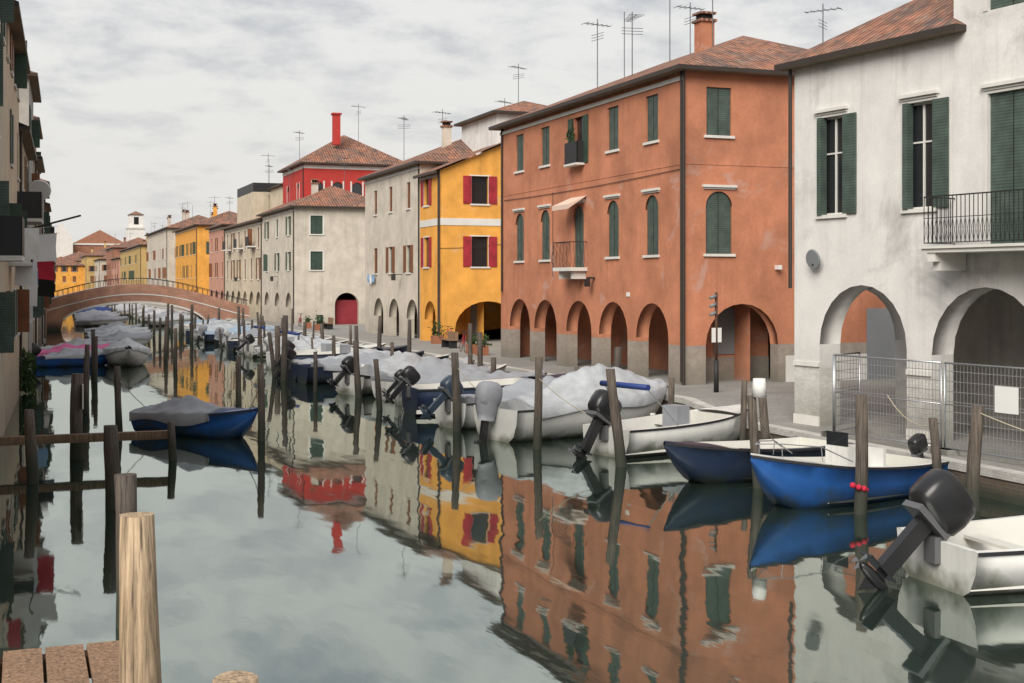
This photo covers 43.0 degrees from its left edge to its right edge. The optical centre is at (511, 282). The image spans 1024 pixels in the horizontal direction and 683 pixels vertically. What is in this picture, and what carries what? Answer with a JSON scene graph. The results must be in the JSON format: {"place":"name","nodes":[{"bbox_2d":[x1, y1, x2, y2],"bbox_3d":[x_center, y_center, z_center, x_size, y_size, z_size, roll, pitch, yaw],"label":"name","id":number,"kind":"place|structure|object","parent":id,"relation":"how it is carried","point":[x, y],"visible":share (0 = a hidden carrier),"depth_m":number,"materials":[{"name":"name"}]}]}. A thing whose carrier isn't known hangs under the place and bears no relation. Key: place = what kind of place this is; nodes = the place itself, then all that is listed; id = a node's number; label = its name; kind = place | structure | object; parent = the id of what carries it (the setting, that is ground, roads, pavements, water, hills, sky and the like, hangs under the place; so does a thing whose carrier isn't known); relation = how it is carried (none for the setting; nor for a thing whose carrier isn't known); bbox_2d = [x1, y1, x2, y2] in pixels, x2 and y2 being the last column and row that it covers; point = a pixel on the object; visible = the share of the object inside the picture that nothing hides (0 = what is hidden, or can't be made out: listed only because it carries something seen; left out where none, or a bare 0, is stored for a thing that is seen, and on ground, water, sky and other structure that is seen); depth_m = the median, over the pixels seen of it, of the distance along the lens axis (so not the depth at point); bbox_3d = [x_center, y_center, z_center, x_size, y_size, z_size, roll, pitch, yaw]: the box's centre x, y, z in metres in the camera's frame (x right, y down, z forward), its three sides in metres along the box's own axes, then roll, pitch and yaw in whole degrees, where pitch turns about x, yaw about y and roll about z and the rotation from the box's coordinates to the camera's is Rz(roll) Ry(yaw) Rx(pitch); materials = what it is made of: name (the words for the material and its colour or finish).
{"place":"outdoors","nodes":[
{"label":"outdoors","id":0,"kind":"place"},
{"bbox_2d":[64,247,90,262],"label":"house","id":1,"kind":"structure","parent":0,"point":[76,256],"depth_m":385.92,"materials":[{"name":"beige paint"}]},
{"bbox_2d":[93,256,105,287],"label":"house","id":2,"kind":"structure","parent":0,"point":[100,269],"depth_m":323.04,"materials":[{"name":"beige paint"}]},
{"bbox_2d":[104,237,144,285],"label":"house","id":3,"kind":"structure","parent":0,"point":[112,252],"depth_m":302.91,"materials":[{"name":"paint"}]},
{"bbox_2d":[109,240,145,284],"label":"house","id":4,"kind":"structure","parent":0,"point":[116,268],"depth_m":279.52,"materials":[{"name":"pink paint"}]},
{"bbox_2d":[118,223,162,283],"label":"ochre house","id":5,"kind":"structure","parent":0,"point":[133,263],"depth_m":235.04,"materials":[{"name":"paint"}]},
{"bbox_2d":[144,205,210,306],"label":"cream house","id":6,"kind":"structure","parent":0,"point":[160,256],"depth_m":192.91,"materials":[{"name":"paint"}]},
{"bbox_2d":[172,196,236,294],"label":"yellow house","id":7,"kind":"structure","parent":0,"point":[192,254],"depth_m":162.07,"materials":[{"name":"paint"}]},
{"bbox_2d":[205,201,236,299],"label":"pink house","id":8,"kind":"structure","parent":0,"point":[216,263],"depth_m":145.73,"materials":[{"name":"paint"}]},
{"bbox_2d":[220,153,282,318],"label":"beige house","id":9,"kind":"structure","parent":0,"point":[242,245],"depth_m":126.81,"materials":[{"name":"beige paint"}]},
{"bbox_2d":[357,98,511,339],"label":"cream house","id":10,"kind":"structure","parent":0,"point":[392,219],"depth_m":82.22,"materials":[{"name":"paint"}]},
{"bbox_2d":[16,0,911,242],"label":"sky","id":11,"kind":"structure","parent":0,"point":[155,109],"materials":[{"name":"white"}]},
{"bbox_2d":[413,64,546,340],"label":"yellow house","id":12,"kind":"structure","parent":0,"point":[460,242],"depth_m":74.49,"materials":[{"name":"paint"}]},
{"bbox_2d":[0,304,1023,682],"bbox_3d":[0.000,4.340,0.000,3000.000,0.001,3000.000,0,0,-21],"label":"canal water","id":13,"kind":"structure","parent":0,"point":[322,534],"depth_m":20.33,"materials":[{"name":"grey liquid"}]},
{"bbox_2d":[0,0,80,435],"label":"bank houses","id":14,"kind":"structure","parent":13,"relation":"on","point":[28,237],"depth_m":43.56,"materials":[{"name":"paint"}]},
{"bbox_2d":[32,343,106,367],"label":"boat","id":15,"kind":"object","parent":13,"relation":"in","point":[68,357],"visible":0.56,"depth_m":67.26,"materials":[{"name":"grey fabric"}]},
{"bbox_2d":[54,256,84,295],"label":"house","id":16,"kind":"structure","parent":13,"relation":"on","point":[72,273],"depth_m":352.43,"materials":[{"name":"yellow paint"}]},
{"bbox_2d":[37,343,108,355],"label":"boat","id":17,"kind":"object","parent":13,"relation":"in","point":[55,349],"visible":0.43,"depth_m":71.82,"materials":[{"name":"pink fabric"}]},
{"bbox_2d":[41,338,117,349],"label":"boat","id":18,"kind":"object","parent":13,"relation":"in","point":[78,341],"visible":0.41,"depth_m":76.86,"materials":[{"name":"grey fabric"}]},
{"bbox_2d":[74,309,111,314],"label":"boat","id":19,"kind":"object","parent":13,"relation":"on","point":[91,310],"visible":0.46,"depth_m":157.63,"materials":[{"name":"grey fabric"}]},
{"bbox_2d":[73,308,112,315],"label":"boat","id":20,"kind":"object","parent":13,"relation":"on","point":[110,309],"visible":0.24,"depth_m":174.27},
{"bbox_2d":[77,309,109,312],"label":"boat","id":21,"kind":"object","parent":13,"relation":"on","point":[96,309],"visible":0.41,"depth_m":165.51,"materials":[{"name":"fabric"}]},
{"bbox_2d":[74,311,115,318],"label":"boat","id":22,"kind":"object","parent":13,"relation":"on","point":[92,312],"visible":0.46,"depth_m":150.40,"materials":[{"name":"grey fabric"}]},
{"bbox_2d":[74,312,118,321],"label":"boat","id":23,"kind":"object","parent":13,"relation":"on","point":[95,314],"visible":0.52,"depth_m":137.25,"materials":[{"name":"grey fabric"}]},
{"bbox_2d":[75,311,120,317],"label":"boat","id":24,"kind":"object","parent":13,"relation":"on","point":[102,312],"visible":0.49,"depth_m":143.81,"materials":[{"name":"grey fabric"}]},
{"bbox_2d":[75,314,129,325],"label":"boat","id":25,"kind":"object","parent":13,"relation":"on","point":[100,320],"visible":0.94,"depth_m":130.72,"materials":[{"name":"grey fabric"}]},
{"bbox_2d":[84,321,140,331],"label":"boat","id":26,"kind":"object","parent":13,"relation":"on","point":[103,327],"visible":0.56,"depth_m":105.02,"materials":[{"name":"grey fabric"}]},
{"bbox_2d":[84,324,149,338],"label":"boat","id":27,"kind":"object","parent":13,"relation":"on","point":[118,327],"visible":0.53,"depth_m":98.78,"materials":[{"name":"grey fabric"}]},
{"bbox_2d":[85,329,151,338],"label":"boat","id":28,"kind":"object","parent":13,"relation":"on","point":[123,330],"visible":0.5,"depth_m":92.19,"materials":[{"name":"grey fabric"}]},
{"bbox_2d":[87,330,152,345],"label":"boat","id":29,"kind":"object","parent":13,"relation":"on","point":[144,338],"visible":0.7,"depth_m":86.63,"materials":[{"name":"grey fabric"}]},
{"bbox_2d":[108,303,140,307],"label":"boat","id":30,"kind":"object","parent":13,"relation":"on","point":[120,305],"visible":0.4,"depth_m":203.22,"materials":[{"name":"white fabric"}]},
{"bbox_2d":[102,337,149,366],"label":"white boat","id":31,"kind":"object","parent":13,"relation":"on","point":[126,352],"visible":0.92,"depth_m":67.39,"materials":[{"name":"white plastic"}]},
{"bbox_2d":[113,305,147,311],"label":"boat","id":32,"kind":"object","parent":13,"relation":"on","point":[118,307],"visible":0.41,"depth_m":191.90,"materials":[{"name":"white fabric"}]},
{"bbox_2d":[116,305,154,312],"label":"boat","id":33,"kind":"object","parent":13,"relation":"on","point":[117,310],"visible":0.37,"depth_m":182.30,"materials":[{"name":"white fabric"}]},
{"bbox_2d":[119,306,161,315],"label":"boat","id":34,"kind":"object","parent":13,"relation":"on","point":[121,312],"visible":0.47,"depth_m":173.39,"materials":[{"name":"white fabric"}]},
{"bbox_2d":[47,278,248,329],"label":"brick bridge","id":35,"kind":"structure","parent":13,"relation":"in","point":[61,308],"depth_m":121.88,"materials":[{"name":"brown brick"}]},
{"bbox_2d":[130,306,166,313],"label":"boat","id":36,"kind":"object","parent":13,"relation":"on","point":[147,308],"visible":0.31,"depth_m":165.83,"materials":[{"name":"white fabric"}]},
{"bbox_2d":[133,309,173,318],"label":"boat","id":37,"kind":"object","parent":13,"relation":"on","point":[149,310],"visible":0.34,"depth_m":158.47,"materials":[{"name":"white fabric"}]},
{"bbox_2d":[137,309,182,320],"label":"boat","id":38,"kind":"object","parent":13,"relation":"on","point":[158,311],"visible":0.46,"depth_m":150.79,"materials":[{"name":"white fabric"}]},
{"bbox_2d":[140,311,189,321],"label":"boat","id":39,"kind":"object","parent":13,"relation":"on","point":[160,314],"visible":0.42,"depth_m":144.25,"materials":[{"name":"grey fabric"}]},
{"bbox_2d":[150,312,189,318],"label":"boat","id":40,"kind":"object","parent":13,"relation":"on","point":[169,314],"visible":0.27,"depth_m":137.82,"materials":[{"name":"grey fabric"}]},
{"bbox_2d":[150,313,198,325],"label":"boat","id":41,"kind":"object","parent":13,"relation":"on","point":[176,318],"visible":0.38,"depth_m":131.54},
{"bbox_2d":[129,395,257,438],"bbox_3d":[-8.856,3.862,37.169,4.400,1.276,1.770,0,0,34],"label":"blue boat","id":42,"kind":"object","parent":13,"relation":"in","point":[192,416],"visible":0.94,"depth_m":36.42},
{"bbox_2d":[169,318,230,331],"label":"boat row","id":43,"kind":"object","parent":13,"relation":"on","point":[200,320],"visible":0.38,"depth_m":117.31,"materials":[{"name":"fabric"}]},
{"bbox_2d":[174,320,235,332],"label":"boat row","id":44,"kind":"object","parent":13,"relation":"on","point":[177,325],"visible":0.12,"depth_m":113.58,"materials":[{"name":"fabric"}]},
{"bbox_2d":[185,320,240,327],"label":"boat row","id":45,"kind":"object","parent":13,"relation":"on","point":[216,321],"visible":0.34,"depth_m":111.55,"materials":[{"name":"fabric"}]},
{"bbox_2d":[184,321,248,334],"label":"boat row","id":46,"kind":"object","parent":13,"relation":"on","point":[212,324],"visible":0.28,"depth_m":109.02,"materials":[{"name":"fabric"}]},
{"bbox_2d":[185,323,255,337],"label":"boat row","id":47,"kind":"object","parent":13,"relation":"on","point":[187,333],"visible":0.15,"depth_m":103.58,"materials":[{"name":"fabric"}]},
{"bbox_2d":[193,323,256,338],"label":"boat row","id":48,"kind":"object","parent":13,"relation":"on","point":[211,328],"visible":0.31,"depth_m":100.88,"materials":[{"name":"white fabric"}]},
{"bbox_2d":[194,324,274,342],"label":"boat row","id":49,"kind":"object","parent":13,"relation":"on","point":[209,336],"visible":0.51,"depth_m":94.65,"materials":[{"name":"fabric"}]},
{"bbox_2d":[214,327,289,344],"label":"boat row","id":50,"kind":"object","parent":13,"relation":"on","point":[253,331],"visible":0.36,"depth_m":91.99,"materials":[{"name":"grey fabric"}]},
{"bbox_2d":[218,330,302,347],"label":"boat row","id":51,"kind":"object","parent":13,"relation":"on","point":[226,334],"visible":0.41,"depth_m":87.17,"materials":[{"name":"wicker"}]},
{"bbox_2d":[227,333,311,350],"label":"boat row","id":52,"kind":"object","parent":13,"relation":"on","point":[231,344],"visible":0.12,"depth_m":83.20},
{"bbox_2d":[235,333,320,353],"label":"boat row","id":53,"kind":"object","parent":13,"relation":"on","point":[289,335],"visible":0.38,"depth_m":80.81,"materials":[{"name":"grey fabric"}]},
{"bbox_2d":[235,325,331,356],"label":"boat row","id":54,"kind":"object","parent":13,"relation":"on","point":[248,345],"visible":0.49,"depth_m":76.22,"materials":[{"name":"metal"}]},
{"bbox_2d":[252,336,348,354],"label":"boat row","id":55,"kind":"object","parent":13,"relation":"on","point":[303,343],"visible":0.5,"depth_m":74.94,"materials":[{"name":"fabric"}]},
{"bbox_2d":[280,343,363,350],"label":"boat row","id":56,"kind":"object","parent":13,"relation":"on","point":[315,346],"visible":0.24,"depth_m":71.34,"materials":[{"name":"fabric"}]},
{"bbox_2d":[266,330,385,368],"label":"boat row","id":57,"kind":"object","parent":13,"relation":"on","point":[325,347],"visible":0.29,"depth_m":66.84,"materials":[{"name":"fabric"}]},
{"bbox_2d":[275,340,406,366],"bbox_3d":[-8.400,3.625,64.069,6.821,1.750,2.386,0,0,-21],"label":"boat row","id":58,"kind":"object","parent":13,"relation":"on","point":[345,348],"visible":0.3,"depth_m":63.81,"materials":[{"name":"fabric"}]},
{"bbox_2d":[274,347,423,379],"bbox_3d":[-7.403,3.692,59.997,7.443,1.615,2.268,0,0,-26],"label":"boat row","id":59,"kind":"object","parent":13,"relation":"on","point":[292,362],"visible":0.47,"depth_m":58.60,"materials":[{"name":"grey fabric"}]},
{"bbox_2d":[296,352,448,383],"bbox_3d":[-5.983,3.776,57.546,6.825,1.449,2.647,0,0,-21],"label":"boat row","id":60,"kind":"object","parent":13,"relation":"on","point":[327,368],"visible":0.39,"depth_m":56.16,"materials":[{"name":"fabric"}]},
{"bbox_2d":[327,352,474,394],"bbox_3d":[-4.339,3.637,52.476,7.637,1.736,2.368,0,0,-44],"label":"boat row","id":61,"kind":"object","parent":13,"relation":"on","point":[342,382],"visible":0.44,"depth_m":50.90,"materials":[{"name":"grey fabric"}]},
{"bbox_2d":[371,355,506,401],"bbox_3d":[-2.470,3.618,49.621,5.548,1.764,2.610,0,0,-37],"label":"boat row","id":62,"kind":"object","parent":13,"relation":"on","point":[431,366],"visible":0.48,"depth_m":48.61,"materials":[{"name":"fabric"}]},
{"bbox_2d":[382,369,546,405],"bbox_3d":[-1.671,3.771,46.865,6.326,1.457,2.354,0,0,-21],"label":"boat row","id":63,"kind":"object","parent":13,"relation":"on","point":[469,375],"visible":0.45,"depth_m":46.46,"materials":[{"name":"fabric"}]},
{"bbox_2d":[382,365,566,415],"bbox_3d":[-1.009,3.609,43.800,6.939,1.781,2.562,0,0,-21],"label":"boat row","id":64,"kind":"object","parent":13,"relation":"on","point":[415,396],"visible":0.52,"depth_m":42.76,"materials":[{"name":"plastic"}]},
{"bbox_2d":[418,375,563,429],"bbox_3d":[0.254,3.623,40.228,7.175,1.754,2.301,0,0,-32],"label":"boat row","id":65,"kind":"object","parent":13,"relation":"on","point":[441,406],"visible":0.3,"depth_m":38.85,"materials":[{"name":"grey fabric"}]},
{"bbox_2d":[0,303,984,682],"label":"mooring piles","id":66,"kind":"object","parent":13,"relation":"on","point":[132,655],"visible":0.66,"depth_m":24.86,"materials":[{"name":"brown wood"}]},
{"bbox_2d":[120,368,1023,445],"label":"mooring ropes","id":67,"kind":"object","parent":66,"relation":"attached to","point":[759,417],"visible":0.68,"depth_m":28.86,"materials":[{"name":"fabric"}]},
{"bbox_2d":[473,363,667,442],"bbox_3d":[1.811,3.422,37.545,7.107,2.156,2.593,0,0,-35],"label":"covered boat","id":68,"kind":"object","parent":13,"relation":"on","point":[510,421],"visible":0.78,"depth_m":36.13,"materials":[{"name":"fabric"}]},
{"bbox_2d":[568,380,747,458],"bbox_3d":[3.986,3.511,33.811,6.321,1.978,2.262,0,0,-42],"label":"motorboat","id":69,"kind":"object","parent":13,"relation":"on","point":[649,435],"visible":0.76,"depth_m":32.79,"materials":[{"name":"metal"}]},
{"bbox_2d":[663,437,853,483],"bbox_3d":[5.331,3.930,29.242,5.200,1.140,1.924,0,0,-37],"label":"navy boat","id":70,"kind":"object","parent":13,"relation":"on","point":[714,462],"visible":0.62,"depth_m":27.98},
{"bbox_2d":[749,430,948,508],"bbox_3d":[6.676,3.740,26.331,5.261,1.520,2.471,0,0,-21],"label":"blue boat","id":71,"kind":"object","parent":13,"relation":"on","point":[803,482],"visible":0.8,"depth_m":25.02,"materials":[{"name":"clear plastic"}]},
{"bbox_2d":[754,440,890,465],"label":"blue boat fittings","id":72,"kind":"object","parent":71,"relation":"in","point":[876,456],"visible":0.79,"depth_m":26.23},
{"bbox_2d":[851,469,1023,595],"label":"motorboat","id":73,"kind":"object","parent":13,"relation":"on","point":[944,540],"visible":0.96,"depth_m":18.41,"materials":[{"name":"white plastic"}]},
{"bbox_2d":[125,303,1023,505],"bbox_3d":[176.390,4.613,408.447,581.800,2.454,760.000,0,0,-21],"label":"quay pavement","id":74,"kind":"structure","parent":0,"point":[1001,478],"depth_m":37.76,"materials":[{"name":"stone"}]},
{"bbox_2d":[80,234,116,289],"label":"house","id":75,"kind":"structure","parent":74,"relation":"on","point":[87,261],"depth_m":346.95,"materials":[{"name":"paint"}]},
{"bbox_2d":[54,211,145,296],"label":"church","id":76,"kind":"structure","parent":74,"relation":"on","point":[65,245],"depth_m":419.43,"materials":[{"name":"paint"}]},
{"bbox_2d":[256,155,364,324],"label":"cream house","id":77,"kind":"structure","parent":74,"relation":"on","point":[313,253],"depth_m":106.08,"materials":[{"name":"paint"}]},
{"bbox_2d":[277,104,401,299],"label":"red house","id":78,"kind":"structure","parent":74,"relation":"on","point":[324,166],"depth_m":112.19,"materials":[{"name":"paint"}]},
{"bbox_2d":[234,274,491,355],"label":"quay clutter","id":79,"kind":"object","parent":74,"relation":"on","point":[451,340],"visible":0.88,"depth_m":71.17,"materials":[{"name":"ceramic"}]},
{"bbox_2d":[709,292,721,391],"bbox_3d":[6.296,1.840,40.286,0.429,3.100,0.163,0,0,-39],"label":"signpost","id":80,"kind":"object","parent":74,"relation":"on","point":[716,334],"visible":1,"depth_m":40.28,"materials":[{"name":"metal"}]},
{"bbox_2d":[488,0,894,384],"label":"orange house","id":81,"kind":"structure","parent":0,"point":[644,215],"depth_m":45.84,"materials":[{"name":"paint"}]},
{"bbox_2d":[774,0,1023,459],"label":"white house","id":82,"kind":"structure","parent":0,"point":[909,165],"depth_m":31.24,"materials":[{"name":"paint"}]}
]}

